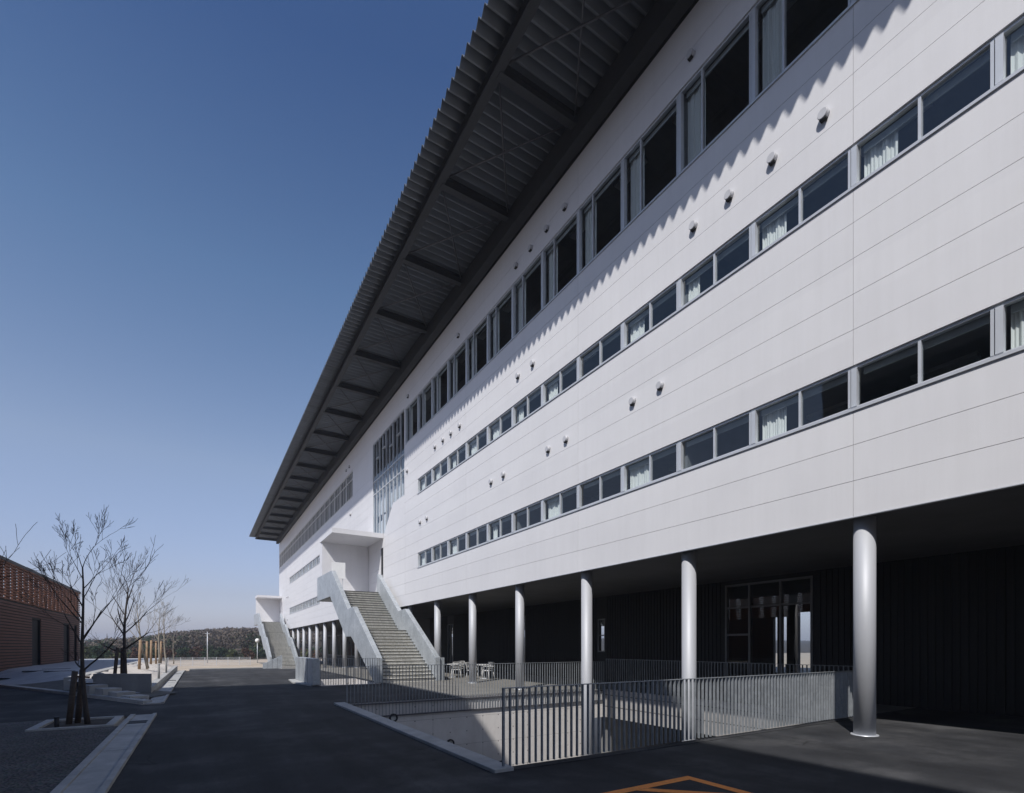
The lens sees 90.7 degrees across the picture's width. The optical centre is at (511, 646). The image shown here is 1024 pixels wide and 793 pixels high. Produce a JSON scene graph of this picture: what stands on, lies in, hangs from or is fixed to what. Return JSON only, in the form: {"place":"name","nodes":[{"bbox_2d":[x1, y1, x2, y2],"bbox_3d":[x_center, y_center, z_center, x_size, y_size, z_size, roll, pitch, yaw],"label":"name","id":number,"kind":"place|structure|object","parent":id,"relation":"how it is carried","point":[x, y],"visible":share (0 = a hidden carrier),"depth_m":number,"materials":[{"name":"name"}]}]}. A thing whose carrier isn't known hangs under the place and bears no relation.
{"place":"outdoors","nodes":[
{"label":"outdoors","id":0,"kind":"place"},
{"bbox_2d":[0,687,139,711],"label":"side road","id":1,"kind":"structure","parent":0,"point":[11,699],"depth_m":15.23,"materials":[{"name":"asphalt"}]},
{"bbox_2d":[0,555,79,671],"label":"slatted building","id":2,"kind":"structure","parent":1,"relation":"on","point":[28,638],"depth_m":30.69,"materials":[{"name":"brick"}]},
{"bbox_2d":[31,620,37,665],"bbox_3d":[-29.221,-0.240,30.854,0.050,2.780,1.920,0,0,-32],"label":"door","id":3,"kind":"structure","parent":2,"relation":"in","point":[34,625],"depth_m":31.06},
{"bbox_2d":[63,625,66,661],"bbox_3d":[-33.499,-0.240,37.791,0.050,2.780,1.920,0,0,-32],"label":"door","id":4,"kind":"structure","parent":2,"relation":"in","point":[65,627],"depth_m":38.22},
{"bbox_2d":[0,660,145,701],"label":"plaza","id":5,"kind":"structure","parent":0,"point":[17,676],"depth_m":24.44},
{"bbox_2d":[86,684,107,693],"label":"step block","id":6,"kind":"structure","parent":5,"relation":"on","point":[90,688],"depth_m":16.66,"materials":[{"name":"concrete"}]},
{"bbox_2d":[95,687,121,694],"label":"step block","id":7,"kind":"structure","parent":5,"relation":"on","point":[101,691],"depth_m":16.34,"materials":[{"name":"concrete"}]},
{"bbox_2d":[121,694,148,699],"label":"step block","id":8,"kind":"structure","parent":5,"relation":"on","point":[138,696],"depth_m":15.65,"materials":[{"name":"concrete"}]},
{"bbox_2d":[0,704,162,722],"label":"forecourt","id":9,"kind":"structure","parent":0,"point":[30,715],"depth_m":12.68,"materials":[{"name":"asphalt"}]},
{"bbox_2d":[18,680,174,698],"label":"soil","id":10,"kind":"structure","parent":0,"point":[57,685],"depth_m":19.36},
{"bbox_2d":[84,658,157,666],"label":"plaza","id":11,"kind":"structure","parent":0,"point":[153,659],"depth_m":45.60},
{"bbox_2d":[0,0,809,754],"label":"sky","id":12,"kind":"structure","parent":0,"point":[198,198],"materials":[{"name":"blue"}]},
{"bbox_2d":[102,653,809,725],"bbox_3d":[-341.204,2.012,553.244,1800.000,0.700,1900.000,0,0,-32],"label":"ground","id":13,"kind":"structure","parent":0,"point":[804,659],"depth_m":63.55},
{"bbox_2d":[0,716,127,792],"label":"gravel","id":14,"kind":"structure","parent":13,"relation":"on","point":[49,761],"depth_m":7.72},
{"bbox_2d":[0,522,65,579],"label":"bare tree","id":15,"kind":"object","parent":14,"relation":"on","point":[14,551],"visible":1,"depth_m":9.13,"materials":[{"name":"brown plant"}]},
{"bbox_2d":[25,715,123,731],"bbox_3d":[-9.148,1.670,10.689,1.350,0.160,1.600,0,0,-32],"label":"tree pit edging","id":16,"kind":"object","parent":14,"relation":"on","point":[115,720],"visible":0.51,"depth_m":10.32,"materials":[{"name":"concrete"}]},
{"bbox_2d":[0,684,151,703],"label":"kerb","id":17,"kind":"structure","parent":13,"relation":"on","point":[124,699],"depth_m":16.45,"materials":[{"name":"concrete"}]},
{"bbox_2d":[43,718,112,727],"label":"soil","id":18,"kind":"structure","parent":13,"relation":"on","point":[93,722],"depth_m":10.77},
{"bbox_2d":[65,669,89,724],"bbox_3d":[-9.193,1.080,10.762,0.421,1.194,0.309,0,0,5],"label":"tree support","id":19,"kind":"object","parent":18,"relation":"on","point":[71,700],"visible":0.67,"depth_m":10.68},
{"bbox_2d":[19,507,165,723],"bbox_3d":[-8.770,-0.712,10.674,2.545,4.755,1.474,0,0,-10],"label":"bare tree","id":20,"kind":"object","parent":18,"relation":"on","point":[86,714],"visible":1,"depth_m":10.67,"materials":[{"name":"brown plant"}]},
{"bbox_2d":[79,646,91,658],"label":"olive shrub","id":21,"kind":"object","parent":13,"relation":"on","point":[87,652],"visible":0.4,"depth_m":80.19,"materials":[{"name":"green plant"}]},
{"bbox_2d":[50,714,135,792],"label":"kerb","id":22,"kind":"structure","parent":13,"relation":"on","point":[66,782],"depth_m":7.11,"materials":[{"name":"concrete"}]},
{"bbox_2d":[89,645,111,658],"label":"dense shrub","id":23,"kind":"object","parent":13,"relation":"on","point":[94,649],"visible":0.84,"depth_m":79.97,"materials":[{"name":"green plant"}]},
{"bbox_2d":[62,714,151,792],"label":"gutter","id":24,"kind":"object","parent":13,"relation":"on","point":[94,774],"visible":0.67,"depth_m":7.15,"materials":[{"name":"concrete"}]},
{"bbox_2d":[64,662,177,692],"bbox_3d":[-19.772,1.390,26.801,2.680,0.920,24.180,0,0,-32],"label":"planter","id":25,"kind":"object","parent":13,"relation":"on","point":[143,679],"visible":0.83,"depth_m":17.76,"materials":[{"name":"grey concrete"}]},
{"bbox_2d":[113,647,122,673],"bbox_3d":[-14.198,0.641,18.367,0.303,1.230,0.585,0,0,-10],"label":"tree support","id":26,"kind":"object","parent":25,"relation":"on","point":[117,650],"visible":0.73,"depth_m":18.14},
{"bbox_2d":[112,590,151,668],"bbox_3d":[-20.232,-1.002,27.057,1.959,4.395,1.325,0,0,28],"label":"bare tree","id":27,"kind":"object","parent":25,"relation":"in","point":[143,652],"visible":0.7,"depth_m":27.29,"materials":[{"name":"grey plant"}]},
{"bbox_2d":[76,547,190,673],"bbox_3d":[-13.808,-1.282,18.532,3.504,4.930,2.565,0,0,-32],"label":"bare tree","id":28,"kind":"object","parent":25,"relation":"in","point":[124,632],"visible":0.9,"depth_m":18.33,"materials":[{"name":"brown plant"}]},
{"bbox_2d":[138,640,147,668],"bbox_3d":[-20.041,0.451,27.610,0.292,1.606,1.072,0,0,-14],"label":"tree support","id":29,"kind":"object","parent":25,"relation":"on","point":[139,654],"visible":0.84,"depth_m":27.12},
{"bbox_2d":[150,640,157,663],"bbox_3d":[-25.397,0.400,36.082,0.453,1.702,0.973,0,0,-13],"label":"tree support","id":30,"kind":"object","parent":25,"relation":"on","point":[152,642],"visible":0.85,"depth_m":35.69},
{"bbox_2d":[148,598,166,662],"bbox_3d":[-25.064,-1.162,36.098,1.879,4.690,1.126,0,0,24],"label":"bare tree","id":31,"kind":"object","parent":25,"relation":"in","point":[159,657],"visible":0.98,"depth_m":36.03,"materials":[{"name":"brown plant"}]},
{"bbox_2d":[152,598,179,662],"bbox_3d":[-25.253,-1.185,37.370,2.010,4.749,1.378,0,0,21],"label":"bare tree","id":32,"kind":"object","parent":25,"relation":"in","point":[165,630],"visible":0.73,"depth_m":37.27,"materials":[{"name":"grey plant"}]},
{"bbox_2d":[108,691,135,696],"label":"step block","id":33,"kind":"structure","parent":13,"relation":"on","point":[116,693],"depth_m":15.96,"materials":[{"name":"concrete"}]},
{"bbox_2d":[97,713,156,792],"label":"kerb","id":34,"kind":"structure","parent":13,"relation":"on","point":[107,784],"depth_m":7.17,"materials":[{"name":"concrete"}]},
{"bbox_2d":[129,646,141,657],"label":"russet shrub","id":35,"kind":"object","parent":13,"relation":"on","point":[134,654],"visible":0.55,"depth_m":85.93,"materials":[{"name":"brown plant"}]},
{"bbox_2d":[141,644,157,657],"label":"dense shrub","id":36,"kind":"object","parent":13,"relation":"on","point":[153,652],"visible":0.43,"depth_m":83.91,"materials":[{"name":"green plant"}]},
{"bbox_2d":[147,670,183,704],"bbox_3d":[-17.711,1.837,26.556,0.330,0.438,28.192,0,0,-32],"label":"gutter","id":37,"kind":"object","parent":13,"relation":"on","point":[167,685],"visible":0.59,"depth_m":19.63,"materials":[{"name":"concrete"}]},
{"bbox_2d":[162,648,176,658],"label":"russet shrub","id":38,"kind":"object","parent":13,"relation":"on","point":[169,652],"visible":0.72,"depth_m":83.50,"materials":[{"name":"brown plant"}]},
{"bbox_2d":[161,670,185,703],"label":"kerb","id":39,"kind":"structure","parent":13,"relation":"on","point":[167,695],"depth_m":19.36,"materials":[{"name":"concrete"}]},
{"bbox_2d":[176,647,192,657],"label":"dense shrub","id":40,"kind":"object","parent":13,"relation":"on","point":[182,651],"visible":0.94,"depth_m":90.07,"materials":[{"name":"green plant"}]},
{"bbox_2d":[186,645,204,658],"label":"russet shrub","id":41,"kind":"object","parent":13,"relation":"on","point":[197,652],"visible":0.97,"depth_m":91.31,"materials":[{"name":"brown plant"}]},
{"bbox_2d":[79,626,321,658],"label":"wood","id":42,"kind":"object","parent":13,"relation":"on","point":[242,637],"visible":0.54,"depth_m":105.36,"materials":[{"name":"green plant"}]},
{"bbox_2d":[161,657,250,665],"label":"fence","id":43,"kind":"object","parent":13,"relation":"on","point":[183,661],"visible":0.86,"depth_m":62.36,"materials":[{"name":"metal"}]},
{"bbox_2d":[198,644,214,659],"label":"dense shrub","id":44,"kind":"object","parent":13,"relation":"on","point":[210,651],"visible":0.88,"depth_m":91.57,"materials":[{"name":"green plant"}]},
{"bbox_2d":[214,647,227,659],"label":"dense shrub","id":45,"kind":"object","parent":13,"relation":"on","point":[220,652],"visible":0.94,"depth_m":90.92,"materials":[{"name":"green plant"}]},
{"bbox_2d":[227,649,239,659],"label":"olive shrub","id":46,"kind":"object","parent":13,"relation":"on","point":[234,654],"visible":0.98,"depth_m":90.87,"materials":[{"name":"green plant"}]},
{"bbox_2d":[240,647,255,659],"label":"russet shrub","id":47,"kind":"object","parent":13,"relation":"on","point":[248,652],"visible":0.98,"depth_m":92.06,"materials":[{"name":"brown plant"}]},
{"bbox_2d":[263,655,281,668],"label":"ramp wall","id":48,"kind":"structure","parent":13,"relation":"on","point":[274,663],"depth_m":54.57,"materials":[{"name":"concrete"}]},
{"bbox_2d":[320,679,380,685],"bbox_3d":[-8.058,2.740,23.639,2.900,2.220,4.300,0,0,-32],"label":"light court","id":49,"kind":"object","parent":13,"relation":"on","point":[335,682],"visible":0.17,"depth_m":25.30,"materials":[{"name":"concrete"}]},
{"bbox_2d":[320,658,379,684],"bbox_3d":[-6.961,1.060,21.860,2.524,1.120,0.048,0,0,-32],"label":"railing","id":50,"kind":"object","parent":49,"relation":"on","point":[348,670],"visible":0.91,"depth_m":21.79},
{"bbox_2d":[334,682,852,772],"bbox_3d":[5.061,3.725,16.045,18.940,4.250,12.000,0,0,-32],"label":"ramp pit","id":51,"kind":"object","parent":13,"relation":"in","point":[475,736],"visible":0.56,"depth_m":16.85,"materials":[{"name":"concrete"}]},
{"bbox_2d":[346,661,604,716],"bbox_3d":[-0.588,1.340,17.213,9.854,1.540,0.054,0,0,-32],"label":"railing","id":52,"kind":"object","parent":51,"relation":"on","point":[443,699],"visible":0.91,"depth_m":16.48,"materials":[{"name":"metal"}]},
{"bbox_2d":[502,670,852,766],"bbox_3d":[4.123,1.077,9.393,9.984,1.055,0.048,0,0,-32],"label":"railing","id":53,"kind":"object","parent":51,"relation":"on","point":[840,694],"visible":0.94,"depth_m":8.85,"materials":[{"name":"metal"}]},
{"bbox_2d":[249,0,1023,755],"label":"school building","id":54,"kind":"structure","parent":13,"relation":"on","point":[689,334],"depth_m":13.40,"materials":[{"name":"white concrete"}]},
{"bbox_2d":[308,518,311,539],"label":"window","id":55,"kind":"structure","parent":54,"relation":"in","point":[310,521],"depth_m":55.88,"materials":[{"name":"glass"}]},
{"bbox_2d":[312,513,315,535],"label":"window","id":56,"kind":"structure","parent":54,"relation":"in","point":[314,517],"depth_m":53.92,"materials":[{"name":"glass"}]},
{"bbox_2d":[316,509,319,531],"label":"window","id":57,"kind":"structure","parent":54,"relation":"in","point":[318,512],"depth_m":52.13,"materials":[{"name":"glass"}]},
{"bbox_2d":[320,504,323,527],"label":"window","id":58,"kind":"structure","parent":54,"relation":"in","point":[322,507],"depth_m":50.21,"materials":[{"name":"glass"}]},
{"bbox_2d":[324,498,328,524],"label":"window","id":59,"kind":"structure","parent":54,"relation":"in","point":[326,505],"depth_m":48.84,"materials":[{"name":"glass"}]},
{"bbox_2d":[329,493,333,519],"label":"window","id":60,"kind":"structure","parent":54,"relation":"in","point":[331,499],"depth_m":46.98,"materials":[{"name":"glass"}]},
{"bbox_2d":[334,486,341,514],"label":"window","id":61,"kind":"structure","parent":54,"relation":"in","point":[336,494],"depth_m":45.14,"materials":[{"name":"white paint"}]},
{"bbox_2d":[339,479,345,509],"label":"window","id":62,"kind":"structure","parent":54,"relation":"in","point":[344,482],"depth_m":42.90,"materials":[{"name":"white paint"}]},
{"bbox_2d":[346,471,352,502],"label":"window","id":63,"kind":"structure","parent":54,"relation":"in","point":[347,478],"depth_m":41.43,"materials":[{"name":"white paint"}]},
{"bbox_2d":[405,395,417,444],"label":"window","id":64,"kind":"structure","parent":54,"relation":"in","point":[411,407],"depth_m":29.41,"materials":[{"name":"metal"}]},
{"bbox_2d":[417,547,431,567],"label":"window","id":65,"kind":"structure","parent":54,"relation":"in","point":[424,553],"depth_m":27.53,"materials":[{"name":"glass"}]},
{"bbox_2d":[417,469,431,493],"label":"window","id":66,"kind":"structure","parent":54,"relation":"in","point":[424,481],"depth_m":27.47,"materials":[{"name":"metal"}]},
{"bbox_2d":[417,379,431,432],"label":"window","id":67,"kind":"structure","parent":54,"relation":"in","point":[423,391],"depth_m":27.78,"materials":[{"name":"metal"}]},
{"bbox_2d":[431,541,450,562],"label":"window","id":68,"kind":"structure","parent":54,"relation":"in","point":[439,546],"depth_m":25.56,"materials":[{"name":"metal"}]},
{"bbox_2d":[431,457,450,484],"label":"window","id":69,"kind":"structure","parent":54,"relation":"in","point":[439,470],"depth_m":25.70,"materials":[{"name":"metal"}]},
{"bbox_2d":[431,361,450,418],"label":"window","id":70,"kind":"structure","parent":54,"relation":"in","point":[438,379],"depth_m":25.85,"materials":[{"name":"metal"}]},
{"bbox_2d":[447,340,465,403],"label":"window","id":71,"kind":"structure","parent":54,"relation":"in","point":[455,360],"depth_m":24.21,"materials":[{"name":"metal"}]},
{"bbox_2d":[447,532,466,557],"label":"window","id":72,"kind":"structure","parent":54,"relation":"in","point":[455,542],"depth_m":24.16,"materials":[{"name":"metal"}]},
{"bbox_2d":[447,442,466,472],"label":"window","id":73,"kind":"structure","parent":54,"relation":"in","point":[457,451],"depth_m":23.96,"materials":[{"name":"metal"}]},
{"bbox_2d":[465,523,487,550],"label":"window","id":74,"kind":"structure","parent":54,"relation":"in","point":[476,531],"depth_m":22.16,"materials":[{"name":"metal"}]},
{"bbox_2d":[465,426,487,460],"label":"window","id":75,"kind":"structure","parent":54,"relation":"in","point":[475,443],"depth_m":22.49,"materials":[{"name":"metal"}]},
{"bbox_2d":[465,315,487,385],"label":"window","id":76,"kind":"structure","parent":54,"relation":"in","point":[474,339],"depth_m":22.67,"materials":[{"name":"metal"}]},
{"bbox_2d":[487,513,512,542],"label":"window","id":77,"kind":"structure","parent":54,"relation":"in","point":[495,525],"depth_m":20.69,"materials":[{"name":"metal"}]},
{"bbox_2d":[487,407,512,445],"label":"window","id":78,"kind":"structure","parent":54,"relation":"in","point":[497,428],"depth_m":20.74,"materials":[{"name":"metal"}]},
{"bbox_2d":[487,286,512,364],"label":"window","id":79,"kind":"structure","parent":54,"relation":"in","point":[496,315],"depth_m":20.87,"materials":[{"name":"metal"}]},
{"bbox_2d":[512,500,542,533],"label":"window","id":80,"kind":"structure","parent":54,"relation":"in","point":[527,509],"depth_m":18.74,"materials":[{"name":"metal"}]},
{"bbox_2d":[512,384,542,427],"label":"window","id":81,"kind":"structure","parent":54,"relation":"in","point":[521,408],"depth_m":18.94,"materials":[{"name":"metal"}]},
{"bbox_2d":[512,251,542,339],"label":"window","id":82,"kind":"structure","parent":54,"relation":"in","point":[522,285],"depth_m":19.26,"materials":[{"name":"metal"}]},
{"bbox_2d":[541,484,578,522],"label":"window","id":83,"kind":"structure","parent":54,"relation":"in","point":[555,504],"depth_m":17.44,"materials":[{"name":"metal"}]},
{"bbox_2d":[541,356,578,406],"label":"window","id":84,"kind":"structure","parent":54,"relation":"in","point":[553,386],"depth_m":17.37,"materials":[{"name":"metal"}]},
{"bbox_2d":[541,209,578,310],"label":"window","id":85,"kind":"structure","parent":54,"relation":"in","point":[553,251],"depth_m":17.57,"materials":[{"name":"metal"}]},
{"bbox_2d":[577,465,622,509],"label":"window","id":86,"kind":"structure","parent":54,"relation":"in","point":[601,478],"depth_m":15.35,"materials":[{"name":"metal"}]},
{"bbox_2d":[577,322,622,381],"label":"window","id":87,"kind":"structure","parent":54,"relation":"in","point":[601,344],"depth_m":15.35,"materials":[{"name":"metal"}]},
{"bbox_2d":[577,159,622,275],"bbox_3d":[2.741,-12.800,15.378,0.311,2.400,2.000,0,0,-32],"label":"window","id":88,"kind":"structure","parent":54,"relation":"in","point":[590,212],"depth_m":15.76,"materials":[{"name":"metal"}]},
{"bbox_2d":[622,441,679,494],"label":"window","id":89,"kind":"structure","parent":54,"relation":"in","point":[641,473],"depth_m":13.97,"materials":[{"name":"metal"}]},
{"bbox_2d":[622,279,679,350],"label":"window","id":90,"kind":"structure","parent":54,"relation":"in","point":[637,326],"depth_m":13.82,"materials":[{"name":"metal"}]},
{"bbox_2d":[622,93,679,231],"bbox_3d":[3.791,-12.800,13.676,0.311,2.400,2.000,0,0,-32],"label":"window","id":91,"kind":"structure","parent":54,"relation":"in","point":[637,160],"depth_m":14.06,"materials":[{"name":"metal"}]},
{"bbox_2d":[678,409,753,473],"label":"window","id":92,"kind":"structure","parent":54,"relation":"in","point":[715,431],"depth_m":11.92,"materials":[{"name":"metal"}]},
{"bbox_2d":[678,222,753,310],"bbox_3d":[4.841,-8.750,11.974,0.312,1.100,2.000,0,0,-32],"label":"window","id":93,"kind":"structure","parent":54,"relation":"in","point":[693,283],"depth_m":11.97,"materials":[{"name":"metal"}]},
{"bbox_2d":[678,7,753,176],"bbox_3d":[4.841,-12.800,11.973,0.311,2.400,2.000,0,0,-32],"label":"window","id":94,"kind":"structure","parent":54,"relation":"in","point":[696,96],"depth_m":12.36,"materials":[{"name":"metal"}]},
{"bbox_2d":[752,366,853,447],"bbox_3d":[5.891,-4.650,10.271,0.311,1.100,2.000,0,0,-32],"label":"window","id":95,"kind":"structure","parent":54,"relation":"in","point":[774,417],"depth_m":10.42,"materials":[{"name":"metal"}]},
{"bbox_2d":[752,145,853,259],"bbox_3d":[5.891,-8.750,10.271,0.311,1.100,2.000,0,0,-32],"label":"window","id":96,"kind":"structure","parent":54,"relation":"in","point":[774,228],"depth_m":10.33,"materials":[{"name":"metal"}]},
{"bbox_2d":[752,0,853,103],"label":"window","id":97,"kind":"structure","parent":54,"relation":"in","point":[774,12],"depth_m":10.92,"materials":[{"name":"metal"}]},
{"bbox_2d":[852,304,998,410],"bbox_3d":[6.906,-4.775,8.548,0.230,0.850,2.000,0,0,-32],"label":"window","id":98,"kind":"structure","parent":54,"relation":"in","point":[992,319],"depth_m":8.44,"materials":[{"name":"metal"}]},
{"bbox_2d":[852,34,998,189],"bbox_3d":[6.941,-8.750,8.569,0.311,1.100,2.000,0,0,-32],"label":"window","id":99,"kind":"structure","parent":54,"relation":"in","point":[881,151],"depth_m":8.57,"materials":[{"name":"metal"}]},
{"bbox_2d":[998,293,1023,358],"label":"window","id":100,"kind":"structure","parent":54,"relation":"in","point":[1017,310],"depth_m":7.63,"materials":[{"name":"metal"}]},
{"bbox_2d":[998,15,1023,87],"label":"window","id":101,"kind":"structure","parent":54,"relation":"in","point":[1017,38],"depth_m":7.63,"materials":[{"name":"metal"}]},
{"bbox_2d":[258,662,655,696],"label":"terrace","id":102,"kind":"structure","parent":0,"point":[420,685],"depth_m":22.68,"materials":[{"name":"concrete"}]},
{"bbox_2d":[254,595,297,666],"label":"outdoor staircase","id":103,"kind":"structure","parent":102,"relation":"on","point":[277,639],"depth_m":67.61,"materials":[{"name":"concrete"}]},
{"bbox_2d":[317,528,443,682],"bbox_3d":[-8.314,-2.900,29.783,3.415,9.100,13.872,0,0,-32],"label":"outdoor staircase","id":104,"kind":"structure","parent":102,"relation":"on","point":[383,627],"depth_m":29.05,"materials":[{"name":"concrete"}]},
{"bbox_2d":[332,562,344,586],"bbox_3d":[-11.084,-4.425,32.326,0.830,1.910,0.105,0,0,-32],"label":"landing board","id":105,"kind":"object","parent":104,"relation":"on","point":[338,568],"visible":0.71,"depth_m":32.31,"materials":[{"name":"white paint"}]},
{"bbox_2d":[157,637,809,659],"bbox_3d":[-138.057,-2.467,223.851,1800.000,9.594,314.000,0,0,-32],"label":"hill","id":106,"kind":"structure","parent":0,"point":[804,646],"depth_m":209.06,"materials":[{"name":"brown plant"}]},
{"bbox_2d":[108,668,947,792],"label":"road","id":107,"kind":"structure","parent":0,"point":[252,730],"depth_m":7.33,"materials":[{"name":"asphalt"}]},
{"bbox_2d":[289,657,319,685],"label":"sheet parapet","id":108,"kind":"structure","parent":107,"relation":"on","point":[307,671],"depth_m":21.93,"materials":[{"name":"concrete"}]},
{"bbox_2d":[604,776,750,792],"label":"road marking","id":109,"kind":"object","parent":107,"relation":"on","point":[645,787],"visible":1,"depth_m":5.87,"materials":[{"name":"orange paint"}]},
{"bbox_2d":[611,686,913,713],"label":"terrace","id":110,"kind":"structure","parent":0,"point":[883,708],"depth_m":14.96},
{"bbox_2d":[606,659,852,708],"bbox_3d":[6.030,1.050,15.997,0.048,1.160,8.924,0,0,-32],"label":"railing","id":111,"kind":"object","parent":110,"relation":"on","point":[705,674],"visible":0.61,"depth_m":15.88,"materials":[{"name":"metal"}]},
{"bbox_2d":[696,708,1023,792],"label":"forecourt","id":112,"kind":"structure","parent":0,"point":[951,751],"depth_m":8.20,"materials":[{"name":"concrete"}]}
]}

